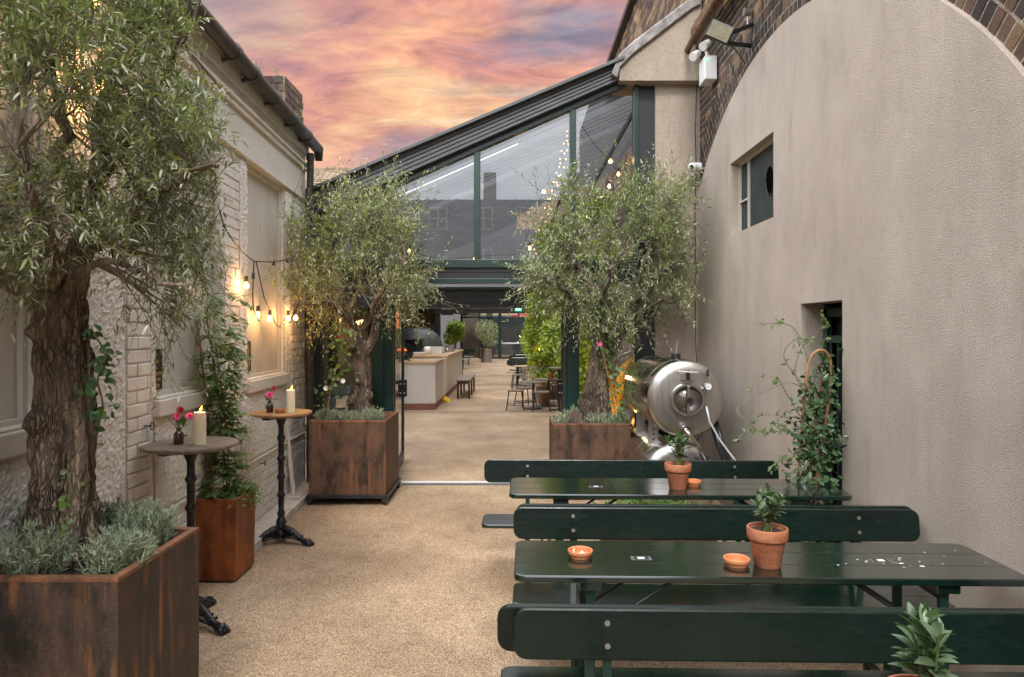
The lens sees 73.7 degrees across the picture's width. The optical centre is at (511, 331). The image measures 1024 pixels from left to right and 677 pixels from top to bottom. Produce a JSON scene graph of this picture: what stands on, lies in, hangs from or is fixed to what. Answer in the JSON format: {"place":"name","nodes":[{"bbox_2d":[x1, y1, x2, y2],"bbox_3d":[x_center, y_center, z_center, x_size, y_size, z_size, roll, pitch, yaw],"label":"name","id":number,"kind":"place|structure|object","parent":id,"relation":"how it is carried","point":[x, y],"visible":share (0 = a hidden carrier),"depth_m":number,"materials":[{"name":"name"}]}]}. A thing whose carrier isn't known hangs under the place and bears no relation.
{"place":"outdoors","nodes":[
{"label":"outdoors","id":0,"kind":"place"},
{"bbox_2d":[201,0,627,167],"label":"sky","id":1,"kind":"structure","parent":0,"point":[400,73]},
{"bbox_2d":[441,198,557,357],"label":"building","id":2,"kind":"structure","parent":0,"point":[470,340],"depth_m":49.00,"materials":[{"name":"stone"}]},
{"bbox_2d":[199,358,909,676],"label":"ground","id":3,"kind":"structure","parent":0,"point":[433,564],"depth_m":4.71,"materials":[{"name":"beige gravel"}]},
{"bbox_2d":[0,527,198,676],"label":"corten planter","id":4,"kind":"object","parent":3,"relation":"on","point":[135,619],"visible":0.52,"depth_m":2.40,"materials":[{"name":"metal"}]},
{"bbox_2d":[9,507,24,541],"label":"lavender plant","id":5,"kind":"object","parent":4,"relation":"on","point":[17,524],"visible":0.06,"depth_m":2.80,"materials":[{"name":"green plant"}]},
{"bbox_2d":[0,515,81,574],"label":"lavender plant","id":6,"kind":"object","parent":4,"relation":"on","point":[38,559],"visible":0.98,"depth_m":2.52,"materials":[{"name":"green plant"}]},
{"bbox_2d":[69,522,159,574],"bbox_3d":[-1.483,0.825,2.567,0.279,0.222,0.285,0,0,35],"label":"lavender plant","id":7,"kind":"object","parent":4,"relation":"on","point":[111,561],"visible":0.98,"depth_m":2.54,"materials":[{"name":"green plant"}]},
{"bbox_2d":[99,494,146,535],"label":"lavender plant","id":8,"kind":"object","parent":4,"relation":"on","point":[109,514],"visible":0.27,"depth_m":2.90,"materials":[{"name":"green plant"}]},
{"bbox_2d":[0,0,252,573],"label":"olive tree","id":9,"kind":"object","parent":4,"relation":"in","point":[59,437],"visible":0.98,"depth_m":2.52,"materials":[{"name":"green plant"}]},
{"bbox_2d":[51,469,84,536],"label":"ivy","id":10,"kind":"object","parent":9,"relation":"attached to","point":[62,504],"visible":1,"depth_m":2.52,"materials":[{"name":"green plant"}]},
{"bbox_2d":[74,314,121,444],"bbox_3d":[-1.579,0.189,2.617,0.186,0.508,0.146,0,0,42],"label":"ivy","id":11,"kind":"object","parent":9,"relation":"attached to","point":[101,363],"visible":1,"depth_m":2.61,"materials":[{"name":"green plant"}]},
{"bbox_2d":[112,496,181,555],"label":"lavender plant","id":12,"kind":"object","parent":4,"relation":"on","point":[161,517],"visible":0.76,"depth_m":2.85,"materials":[{"name":"green plant"}]},
{"bbox_2d":[0,0,308,549],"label":"painted side wall","id":13,"kind":"structure","parent":3,"relation":"on","point":[260,184],"depth_m":4.68,"materials":[{"name":"brick"}]},
{"bbox_2d":[0,2,27,459],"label":"boarded window","id":14,"kind":"structure","parent":13,"relation":"in","point":[13,356],"depth_m":2.88,"materials":[{"name":"wood"}]},
{"bbox_2d":[155,349,162,389],"bbox_3d":[-2.161,0.231,4.130,0.023,0.248,0.171,0,0,-2],"label":"menu sign","id":15,"kind":"object","parent":13,"relation":"attached to","point":[159,371],"visible":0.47,"depth_m":4.17,"materials":[{"name":"grey"}]},
{"bbox_2d":[153,105,228,417],"bbox_3d":[-2.154,-0.448,4.566,0.125,1.915,1.087,0,0,-2],"label":"boarded window","id":16,"kind":"structure","parent":13,"relation":"in","point":[192,399],"depth_m":4.55,"materials":[{"name":"wood"}]},
{"bbox_2d":[178,0,322,160],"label":"roof gutter","id":17,"kind":"object","parent":13,"relation":"attached to","point":[220,37],"visible":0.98,"depth_m":5.32,"materials":[{"name":"metal"}]},
{"bbox_2d":[217,205,299,327],"bbox_3d":[-2.110,-0.447,5.905,0.103,0.836,2.539,0,0,-3],"label":"festoon cable","id":18,"kind":"object","parent":13,"relation":"attached to","point":[253,273],"visible":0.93,"depth_m":5.66,"materials":[{"name":"black plastic"}]},
{"bbox_2d":[245,164,288,392],"bbox_3d":[-2.221,-0.448,6.139,0.125,1.915,1.101,0,0,-2],"label":"boarded window","id":19,"kind":"structure","parent":13,"relation":"in","point":[263,195],"depth_m":6.21,"materials":[{"name":"wood"}]},
{"bbox_2d":[264,76,303,123],"bbox_3d":[-2.685,-2.200,7.800,0.410,1.200,0.660,0,0,0],"label":"brick chimney","id":20,"kind":"object","parent":13,"relation":"on","point":[287,90],"visible":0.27,"depth_m":7.59,"materials":[{"name":"brick"}]},
{"bbox_2d":[285,391,295,494],"bbox_3d":[-2.328,1.086,6.724,0.383,1.062,0.116,0,0,0],"label":"waste pipe","id":21,"kind":"object","parent":13,"relation":"attached to","point":[290,467],"visible":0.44,"depth_m":6.73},
{"bbox_2d":[306,153,313,480],"bbox_3d":[-2.159,-0.150,7.304,0.088,3.501,0.088,0,0,0],"label":"downpipe","id":22,"kind":"object","parent":13,"relation":"attached to","point":[309,355],"visible":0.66,"depth_m":7.27,"materials":[{"name":"metal"}]},
{"bbox_2d":[140,436,238,635],"bbox_3d":[-1.846,1.175,3.955,0.566,1.050,0.552,0,0,28],"label":"poseur table","id":23,"kind":"object","parent":3,"relation":"on","point":[189,450],"visible":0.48,"depth_m":3.92,"materials":[{"name":"brown wood"}]},
{"bbox_2d":[168,406,192,444],"bbox_3d":[-1.903,0.541,3.939,0.135,0.219,0.086,0,0,24],"label":"flower bottle","id":24,"kind":"object","parent":23,"relation":"on","point":[178,436],"visible":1,"depth_m":3.92,"materials":[{"name":"brown glass"}]},
{"bbox_2d":[193,406,205,444],"bbox_3d":[-1.793,0.538,3.920,0.068,0.223,0.068,0,0,0],"label":"pillar candle","id":25,"kind":"object","parent":23,"relation":"on","point":[199,428],"visible":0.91,"depth_m":3.89,"materials":[{"name":"beige wax"}]},
{"bbox_2d":[195,487,255,580],"bbox_3d":[-2.025,1.409,4.775,0.334,0.552,0.354,0,0,0],"label":"corten planter","id":26,"kind":"object","parent":3,"relation":"on","point":[226,542],"visible":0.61,"depth_m":4.61,"materials":[{"name":"metal"}]},
{"bbox_2d":[183,292,260,508],"bbox_3d":[-1.996,0.472,4.740,0.565,1.492,0.713,0,0,0],"label":"wisteria","id":27,"kind":"object","parent":26,"relation":"in","point":[226,473],"visible":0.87,"depth_m":4.69,"materials":[{"name":"plant"}]},
{"bbox_2d":[221,477,267,510],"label":"trailing herb","id":28,"kind":"object","parent":26,"relation":"in","point":[247,495],"visible":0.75,"depth_m":4.80,"materials":[{"name":"green plant"}]},
{"bbox_2d":[254,479,308,553],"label":"concrete kerb","id":29,"kind":"structure","parent":3,"relation":"on","point":[295,504],"depth_m":6.19,"materials":[{"name":"concrete"}]},
{"bbox_2d":[249,409,314,546],"bbox_3d":[-1.831,1.175,5.489,0.546,1.050,0.552,0,0,20],"label":"poseur table","id":30,"kind":"object","parent":3,"relation":"on","point":[282,529],"visible":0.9,"depth_m":5.46,"materials":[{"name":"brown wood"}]},
{"bbox_2d":[263,386,277,412],"bbox_3d":[-1.923,0.543,5.463,0.124,0.214,0.063,0,0,-11],"label":"flower bottle","id":31,"kind":"object","parent":30,"relation":"on","point":[269,404],"visible":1,"depth_m":5.45,"materials":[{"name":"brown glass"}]},
{"bbox_2d":[287,385,294,412],"bbox_3d":[-1.771,0.541,5.470,0.066,0.218,0.066,0,0,0],"label":"pillar candle","id":32,"kind":"object","parent":30,"relation":"on","point":[291,401],"visible":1,"depth_m":5.44,"materials":[{"name":"beige wax"}]},
{"bbox_2d":[305,385,351,410],"bbox_3d":[-3.390,1.292,11.078,2.020,0.806,0.356,0,0,0],"label":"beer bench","id":33,"kind":"object","parent":3,"relation":"on","point":[345,389],"visible":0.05,"depth_m":11.21,"materials":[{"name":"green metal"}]},
{"bbox_2d":[305,166,367,384],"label":"tiled house","id":34,"kind":"structure","parent":3,"relation":"on","point":[327,172],"depth_m":22.38,"materials":[{"name":"beige"}]},
{"bbox_2d":[306,411,400,504],"bbox_3d":[-1.608,1.286,7.050,0.796,0.826,0.830,0,0,0],"label":"corten planter","id":35,"kind":"object","parent":3,"relation":"on","point":[353,459],"visible":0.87,"depth_m":6.66,"materials":[{"name":"metal"}]},
{"bbox_2d":[312,407,339,419],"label":"lavender plant","id":36,"kind":"object","parent":35,"relation":"on","point":[332,412],"visible":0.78,"depth_m":6.79,"materials":[{"name":"green plant"}]},
{"bbox_2d":[308,323,360,422],"bbox_3d":[-1.762,0.471,6.769,0.509,1.101,0.460,0,0,0],"label":"ivy","id":37,"kind":"object","parent":35,"relation":"in","point":[340,348],"visible":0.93,"depth_m":6.82,"materials":[{"name":"green plant"}]},
{"bbox_2d":[339,408,361,420],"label":"lavender plant","id":38,"kind":"object","parent":35,"relation":"on","point":[351,413],"visible":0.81,"depth_m":6.75,"materials":[{"name":"green plant"}]},
{"bbox_2d":[262,139,469,419],"bbox_3d":[-1.345,-0.482,6.651,1.819,2.996,1.802,0,0,0],"label":"olive tree","id":39,"kind":"object","parent":35,"relation":"in","point":[359,399],"visible":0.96,"depth_m":6.88,"materials":[{"name":"green plant"}]},
{"bbox_2d":[360,406,385,419],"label":"lavender plant","id":40,"kind":"object","parent":35,"relation":"on","point":[379,414],"visible":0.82,"depth_m":6.77,"materials":[{"name":"green plant"}]},
{"bbox_2d":[305,265,440,384],"bbox_3d":[-3.925,0.200,24.800,2.950,3.000,34.400,0,0,0],"label":"side bay","id":41,"kind":"object","parent":3,"relation":"on","point":[429,318],"visible":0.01,"depth_m":20.46,"materials":[{"name":"metal"}]},
{"bbox_2d":[404,328,442,359],"bbox_3d":[-2.720,0.810,18.975,1.600,1.780,1.850,0,0,0],"label":"pizza oven","id":42,"kind":"object","parent":3,"relation":"on","point":[410,343],"visible":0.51,"depth_m":18.46,"materials":[{"name":"metal"}]},
{"bbox_2d":[404,349,463,409],"bbox_3d":[-2.050,1.150,18.665,0.900,1.100,7.970,0,0,0],"label":"serving counter","id":43,"kind":"object","parent":3,"relation":"on","point":[431,379],"visible":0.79,"depth_m":14.71,"materials":[{"name":"brown wood"}]},
{"bbox_2d":[400,481,509,484],"bbox_3d":[-0.370,1.700,7.610,1.980,0.020,0.180,0,0,0],"label":"drain channel","id":44,"kind":"object","parent":3,"relation":"on","point":[445,483],"visible":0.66,"depth_m":7.61,"materials":[{"name":"silver metal"}]},
{"bbox_2d":[456,374,474,398],"bbox_3d":[-1.225,1.460,18.250,0.350,0.480,2.300,0,0,0],"label":"bench","id":45,"kind":"object","parent":3,"relation":"on","point":[463,379],"visible":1,"depth_m":17.97,"materials":[{"name":"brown wood"}]},
{"bbox_2d":[304,55,654,428],"bbox_3d":[-0.403,-0.649,7.655,3.994,4.698,0.490,0,0,0],"label":"glass front","id":46,"kind":"object","parent":3,"relation":"on","point":[475,136],"visible":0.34,"depth_m":7.60,"materials":[{"name":"metal"}]},
{"bbox_2d":[394,292,406,469],"bbox_3d":[-1.420,0.594,8.369,0.137,2.188,1.310,0,0,-3],"label":"glass door","id":47,"kind":"structure","parent":46,"relation":"attached to","point":[400,388],"depth_m":8.50,"materials":[{"name":"metal"}]},
{"bbox_2d":[557,292,563,414],"bbox_3d":[0.656,0.594,8.425,0.135,2.188,1.296,0,0,1],"label":"glass door","id":48,"kind":"structure","parent":46,"relation":"attached to","point":[560,387],"depth_m":8.99,"materials":[{"name":"metal"}]},
{"bbox_2d":[532,188,621,258],"bbox_3d":[0.808,-1.229,8.098,1.140,0.926,0.505,0,0,0],"label":"climbing vine","id":49,"kind":"object","parent":46,"relation":"attached to","point":[598,203],"visible":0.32,"depth_m":8.05,"materials":[{"name":"green plant"}]},
{"bbox_2d":[417,308,553,336],"bbox_3d":[-0.550,0.100,23.095,5.300,3.200,0.310,0,0,0],"label":"portal","id":50,"kind":"object","parent":3,"relation":"on","point":[436,312],"visible":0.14,"depth_m":22.95,"materials":[{"name":"metal"}]},
{"bbox_2d":[305,94,631,315],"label":"louvred roof","id":51,"kind":"structure","parent":50,"relation":"on","point":[604,122],"depth_m":10.15,"materials":[{"name":"glass"}]},
{"bbox_2d":[417,118,617,259],"bbox_3d":[0.378,-1.777,9.762,2.797,1.483,2.960,0,0,25],"label":"festoon cable","id":52,"kind":"object","parent":51,"relation":"hanging from","point":[541,195],"visible":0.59,"depth_m":8.80,"materials":[{"name":"black plastic"}]},
{"bbox_2d":[521,223,590,349],"bbox_3d":[0.906,-0.885,13.654,1.434,2.515,0.809,0,0,0],"label":"climbing vine","id":53,"kind":"object","parent":51,"relation":"hanging from","point":[532,338],"visible":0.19,"depth_m":13.66,"materials":[{"name":"green plant"}]},
{"bbox_2d":[480,348,491,361],"bbox_3d":[-1.420,1.320,37.500,0.660,0.760,0.660,0,0,0],"label":"grey pot","id":54,"kind":"object","parent":3,"relation":"on","point":[485,354],"visible":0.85,"depth_m":37.23,"materials":[{"name":"metal"}]},
{"bbox_2d":[474,319,498,348],"bbox_3d":[-1.404,0.254,37.497,1.502,1.904,1.198,0,0,0],"label":"olive","id":55,"kind":"object","parent":54,"relation":"in","point":[491,334],"visible":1,"depth_m":37.41,"materials":[{"name":"green plant"}]},
{"bbox_2d":[360,287,611,372],"bbox_3d":[-0.550,0.385,14.495,5.300,2.630,0.310,0,0,0],"label":"portal","id":56,"kind":"object","parent":3,"relation":"on","point":[482,297],"visible":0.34,"depth_m":14.35,"materials":[{"name":"metal"}]},
{"bbox_2d":[461,314,542,358],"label":"glazed wall","id":57,"kind":"structure","parent":3,"relation":"on","point":[509,333],"depth_m":42.05,"materials":[{"name":"clear glass"}]},
{"bbox_2d":[506,389,524,410],"bbox_3d":[0.070,1.486,14.750,0.405,0.432,0.405,0,0,0],"label":"bar stool","id":58,"kind":"object","parent":3,"relation":"on","point":[514,390],"visible":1,"depth_m":14.59,"materials":[{"name":"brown wood"}]},
{"bbox_2d":[522,366,536,401],"bbox_3d":[0.425,1.280,16.515,0.370,0.840,0.430,0,0,0],"label":"slatted chair","id":59,"kind":"object","parent":3,"relation":"on","point":[527,384],"visible":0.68,"depth_m":16.70,"materials":[{"name":"metal"}]},
{"bbox_2d":[507,360,556,386],"bbox_3d":[0.850,1.292,20.878,2.020,0.806,0.356,0,0,0],"label":"beer bench","id":60,"kind":"object","parent":3,"relation":"on","point":[516,362],"visible":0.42,"depth_m":21.01,"materials":[{"name":"green wood"}]},
{"bbox_2d":[520,380,546,409],"bbox_3d":[0.470,1.400,14.950,0.600,0.600,0.600,0,0,0],"label":"pedestal table","id":61,"kind":"object","parent":3,"relation":"on","point":[533,382],"visible":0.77,"depth_m":14.92,"materials":[{"name":"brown wood"}]},
{"bbox_2d":[532,390,550,412],"bbox_3d":[0.620,1.486,14.450,0.405,0.432,0.405,0,0,0],"label":"bar stool","id":62,"kind":"object","parent":3,"relation":"on","point":[540,391],"visible":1,"depth_m":14.30,"materials":[{"name":"black paint"}]},
{"bbox_2d":[535,382,551,404],"bbox_3d":[0.720,1.440,15.900,0.420,0.520,0.420,0,0,0],"label":"wooden tub","id":63,"kind":"object","parent":3,"relation":"on","point":[542,398],"visible":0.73,"depth_m":15.78,"materials":[{"name":"brown wood"}]},
{"bbox_2d":[548,367,560,410],"bbox_3d":[1.020,1.240,14.700,0.480,0.920,0.480,0,0,0],"label":"pedestal table","id":64,"kind":"object","parent":3,"relation":"on","point":[559,397],"visible":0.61,"depth_m":14.67,"materials":[{"name":"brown wood"}]},
{"bbox_2d":[550,378,585,399],"bbox_3d":[1.450,1.450,17.250,1.100,0.500,0.700,0,0,0],"label":"trough planter","id":65,"kind":"object","parent":3,"relation":"on","point":[554,391],"depth_m":16.90,"materials":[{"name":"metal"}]},
{"bbox_2d":[519,308,582,388],"bbox_3d":[1.095,0.416,17.369,1.834,2.678,1.208,0,0,0],"label":"climbing vine","id":66,"kind":"object","parent":65,"relation":"in","point":[546,348],"visible":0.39,"depth_m":17.10,"materials":[{"name":"green plant"}]},
{"bbox_2d":[549,416,630,459],"bbox_3d":[0.801,1.305,7.180,0.789,0.750,0.644,0,0,0],"label":"corten planter","id":67,"kind":"object","parent":3,"relation":"on","point":[588,441],"visible":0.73,"depth_m":6.86,"materials":[{"name":"metal"}]},
{"bbox_2d":[551,409,572,422],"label":"lavender plant","id":68,"kind":"object","parent":67,"relation":"on","point":[561,416],"visible":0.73,"depth_m":6.96,"materials":[{"name":"green plant"}]},
{"bbox_2d":[584,412,610,422],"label":"lavender plant","id":69,"kind":"object","parent":67,"relation":"in","point":[603,419],"visible":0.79,"depth_m":6.94,"materials":[{"name":"green plant"}]},
{"bbox_2d":[490,136,714,422],"bbox_3d":[0.903,-0.479,6.835,2.265,3.067,1.398,0,0,0],"label":"olive tree","id":70,"kind":"object","parent":67,"relation":"in","point":[593,396],"visible":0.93,"depth_m":7.00,"materials":[{"name":"green plant"}]},
{"bbox_2d":[587,299,632,430],"bbox_3d":[0.992,0.372,6.909,0.516,1.430,0.389,0,0,0],"label":"ivy","id":71,"kind":"object","parent":70,"relation":"attached to","point":[614,383],"visible":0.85,"depth_m":6.94,"materials":[{"name":"green plant"}]},
{"bbox_2d":[608,410,629,422],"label":"lavender plant","id":72,"kind":"object","parent":67,"relation":"in","point":[622,419],"visible":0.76,"depth_m":6.95,"materials":[{"name":"green plant"}]},
{"bbox_2d":[481,459,778,584],"bbox_3d":[0.814,1.292,4.563,2.020,0.806,0.356,0,0,1],"label":"bench","id":73,"kind":"object","parent":3,"relation":"on","point":[501,470],"visible":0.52,"depth_m":4.70,"materials":[{"name":"green paint"}]},
{"bbox_2d":[611,0,700,442],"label":"rendered pillar","id":74,"kind":"structure","parent":3,"relation":"on","point":[656,56],"depth_m":7.59,"materials":[{"name":"paint"}]},
{"bbox_2d":[684,0,719,52],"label":"rusty pipe","id":75,"kind":"object","parent":74,"relation":"attached to","point":[705,17],"visible":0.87,"depth_m":6.85,"materials":[{"name":"metal"}]},
{"bbox_2d":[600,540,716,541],"bbox_3d":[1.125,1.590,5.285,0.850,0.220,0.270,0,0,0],"label":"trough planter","id":76,"kind":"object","parent":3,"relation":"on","point":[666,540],"visible":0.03,"depth_m":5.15,"materials":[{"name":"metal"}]},
{"bbox_2d":[592,499,708,503],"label":"green herbs","id":77,"kind":"object","parent":76,"relation":"in","point":[636,501],"visible":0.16,"depth_m":5.28,"materials":[{"name":"green plant"}]},
{"bbox_2d":[622,424,712,504],"bbox_3d":[1.444,1.331,6.442,0.674,0.751,1.415,0,0,0],"label":"steel tank","id":78,"kind":"object","parent":3,"relation":"on","point":[637,447],"visible":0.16,"depth_m":6.02,"materials":[{"name":"silver metal"}]},
{"bbox_2d":[624,341,723,452],"bbox_3d":[1.494,0.564,6.425,0.674,0.956,1.450,0,0,0],"label":"steel tank","id":79,"kind":"object","parent":78,"relation":"on","point":[674,394],"visible":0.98,"depth_m":5.84,"materials":[{"name":"silver metal"}]},
{"bbox_2d":[705,406,735,459],"bbox_3d":[1.781,0.889,5.751,0.297,0.517,0.024,0,0,11],"label":"beer line","id":80,"kind":"object","parent":79,"relation":"hanging from","point":[718,437],"visible":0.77,"depth_m":5.76,"materials":[{"name":"grey"}]},
{"bbox_2d":[711,420,744,504],"bbox_3d":[1.864,1.230,5.936,0.304,0.912,0.116,0,0,31],"label":"drain hose","id":81,"kind":"object","parent":79,"relation":"attached to","point":[723,453],"visible":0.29,"depth_m":5.94,"materials":[{"name":"black plastic"}]},
{"bbox_2d":[509,478,851,541],"bbox_3d":[0.972,1.316,4.131,1.970,0.758,0.450,0,0,1],"label":"beer table","id":82,"kind":"object","parent":3,"relation":"on","point":[565,490],"visible":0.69,"depth_m":4.02,"materials":[{"name":"green paint"}]},
{"bbox_2d":[664,461,691,489],"bbox_3d":[0.990,0.862,4.070,0.159,0.152,0.159,0,0,0],"label":"terracotta pot","id":83,"kind":"object","parent":82,"relation":"on","point":[678,476],"visible":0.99,"depth_m":4.02,"materials":[{"name":"ceramic"}]},
{"bbox_2d":[665,430,692,464],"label":"bay plant","id":84,"kind":"object","parent":83,"relation":"on","point":[679,446],"visible":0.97,"depth_m":4.07,"materials":[{"name":"green plant"}]},
{"bbox_2d":[518,503,911,585],"bbox_3d":[1.035,1.292,3.648,2.020,0.806,0.355,0,0,1],"label":"beer bench","id":85,"kind":"object","parent":3,"relation":"on","point":[711,506],"visible":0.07,"depth_m":3.49,"materials":[{"name":"green wood"}]},
{"bbox_2d":[512,506,954,670],"bbox_3d":[1.014,1.292,3.283,2.020,0.806,0.356,0,0,1],"label":"bench","id":86,"kind":"object","parent":3,"relation":"on","point":[730,524],"visible":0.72,"depth_m":3.40,"materials":[{"name":"green wood"}]},
{"bbox_2d":[497,603,1023,676],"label":"bench","id":87,"kind":"object","parent":3,"relation":"on","point":[505,616],"visible":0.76,"depth_m":2.48,"materials":[{"name":"green wood"}]},
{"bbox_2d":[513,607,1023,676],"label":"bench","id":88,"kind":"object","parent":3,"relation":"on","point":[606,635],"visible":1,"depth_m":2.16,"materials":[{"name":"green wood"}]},
{"bbox_2d":[514,540,1023,670],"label":"beer table","id":89,"kind":"object","parent":3,"relation":"on","point":[940,572],"visible":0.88,"depth_m":2.73,"materials":[{"name":"green paint"}]},
{"bbox_2d":[568,546,592,559],"bbox_3d":[0.284,0.920,2.840,0.104,0.035,0.104,0,0,0],"label":"clay saucer","id":90,"kind":"object","parent":89,"relation":"on","point":[580,552],"visible":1,"depth_m":2.83,"materials":[{"name":"orange ceramic"}]},
{"bbox_2d":[723,553,749,567],"bbox_3d":[0.901,0.923,2.740,0.104,0.030,0.104,0,0,0],"label":"clay saucer","id":91,"kind":"object","parent":89,"relation":"on","point":[733,560],"visible":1,"depth_m":2.74,"materials":[{"name":"ceramic"}]},
{"bbox_2d":[746,522,788,569],"bbox_3d":[1.021,0.861,2.730,0.159,0.155,0.159,0,0,0],"label":"terracotta pot","id":92,"kind":"object","parent":89,"relation":"on","point":[767,548],"visible":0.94,"depth_m":2.68,"materials":[{"name":"ceramic"}]},
{"bbox_2d":[750,482,786,531],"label":"bay plant","id":93,"kind":"object","parent":92,"relation":"on","point":[769,510],"visible":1,"depth_m":2.72,"materials":[{"name":"green plant"}]},
{"bbox_2d":[691,0,1023,671],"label":"viaduct wall","id":94,"kind":"structure","parent":3,"relation":"on","point":[862,161],"depth_m":3.79,"materials":[{"name":"paint"}]},
{"bbox_2d":[694,85,696,361],"bbox_3d":[1.991,-1.173,7.359,0.030,3.054,0.338,0,0,12],"label":"wall cable","id":95,"kind":"object","parent":94,"relation":"attached to","point":[695,216],"depth_m":7.50,"materials":[{"name":"black plastic"}]},
{"bbox_2d":[689,39,716,85],"bbox_3d":[1.947,-2.751,6.967,0.255,0.402,0.307,0,0,0],"label":"emergency light","id":96,"kind":"object","parent":94,"relation":"attached to","point":[708,70],"visible":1,"depth_m":6.90,"materials":[{"name":"white plastic"}]},
{"bbox_2d":[705,7,753,63],"bbox_3d":[1.897,-2.575,5.822,0.509,0.458,0.206,0,0,-25],"label":"floodlight","id":97,"kind":"object","parent":94,"relation":"attached to","point":[720,32],"visible":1,"depth_m":5.75,"materials":[{"name":"metal"}]},
{"bbox_2d":[739,139,772,231],"bbox_3d":[2.160,-1.238,5.910,0.040,0.675,1.060,0,0,0],"label":"window","id":98,"kind":"structure","parent":94,"relation":"in","point":[756,171],"depth_m":6.03,"materials":[{"name":"glass"}]},
{"bbox_2d":[823,303,841,542],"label":"iron gate","id":99,"kind":"structure","parent":94,"relation":"attached to","point":[830,312],"depth_m":4.78,"materials":[{"name":"grey"}]},
{"bbox_2d":[547,0,686,423],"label":"viaduct parapet","id":100,"kind":"structure","parent":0,"point":[639,18],"depth_m":13.12,"materials":[{"name":"brick"}]},
{"bbox_2d":[888,674,917,676],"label":"terracotta pot","id":101,"kind":"object","parent":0,"point":[904,675],"visible":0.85,"depth_m":1.56,"materials":[{"name":"ceramic"}]},
{"bbox_2d":[887,601,959,676],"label":"bay plant","id":102,"kind":"object","parent":101,"relation":"on","point":[925,631],"visible":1,"depth_m":1.48,"materials":[{"name":"green plant"}]},
{"bbox_3d":[-2.025,1.490,24.050,0.550,0.420,0.500,0,0,0],"label":"yard planter","id":103,"kind":"object","parent":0,"visible":0},
{"bbox_2d":[443,318,465,348],"bbox_3d":[-2.051,0.422,23.996,0.864,1.764,0.732,0,0,0],"label":"bushy tree","id":104,"kind":"object","parent":103,"relation":"in","point":[454,331],"visible":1,"depth_m":23.85,"materials":[{"name":"green plant"}]},
{"bbox_3d":[1.800,1.535,4.300,0.350,0.330,0.350,0,0,0],"label":"terracotta pot","id":105,"kind":"object","parent":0,"visible":0},
{"bbox_2d":[733,309,848,541],"bbox_3d":[1.680,0.607,4.230,0.810,1.476,0.393,0,0,-17],"label":"climbing jasmine","id":106,"kind":"object","parent":105,"relation":"in","point":[811,438],"visible":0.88,"depth_m":4.23,"materials":[{"name":"green plant"}]},
{"bbox_3d":[1.500,1.475,8.750,1.000,0.450,0.900,0,0,0],"label":"trough planter","id":107,"kind":"object","parent":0,"visible":0},
{"bbox_2d":[576,236,631,396],"bbox_3d":[1.341,0.119,8.755,1.418,2.606,0.864,0,0,0],"label":"climbing vine","id":108,"kind":"object","parent":107,"relation":"in","point":[584,353],"visible":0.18,"depth_m":8.62,"materials":[{"name":"green plant"}]},
{"bbox_2d":[608,355,631,414],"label":"plant","id":109,"kind":"object","parent":107,"relation":"in","point":[627,362],"visible":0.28,"depth_m":8.45,"materials":[{"name":"plant"}]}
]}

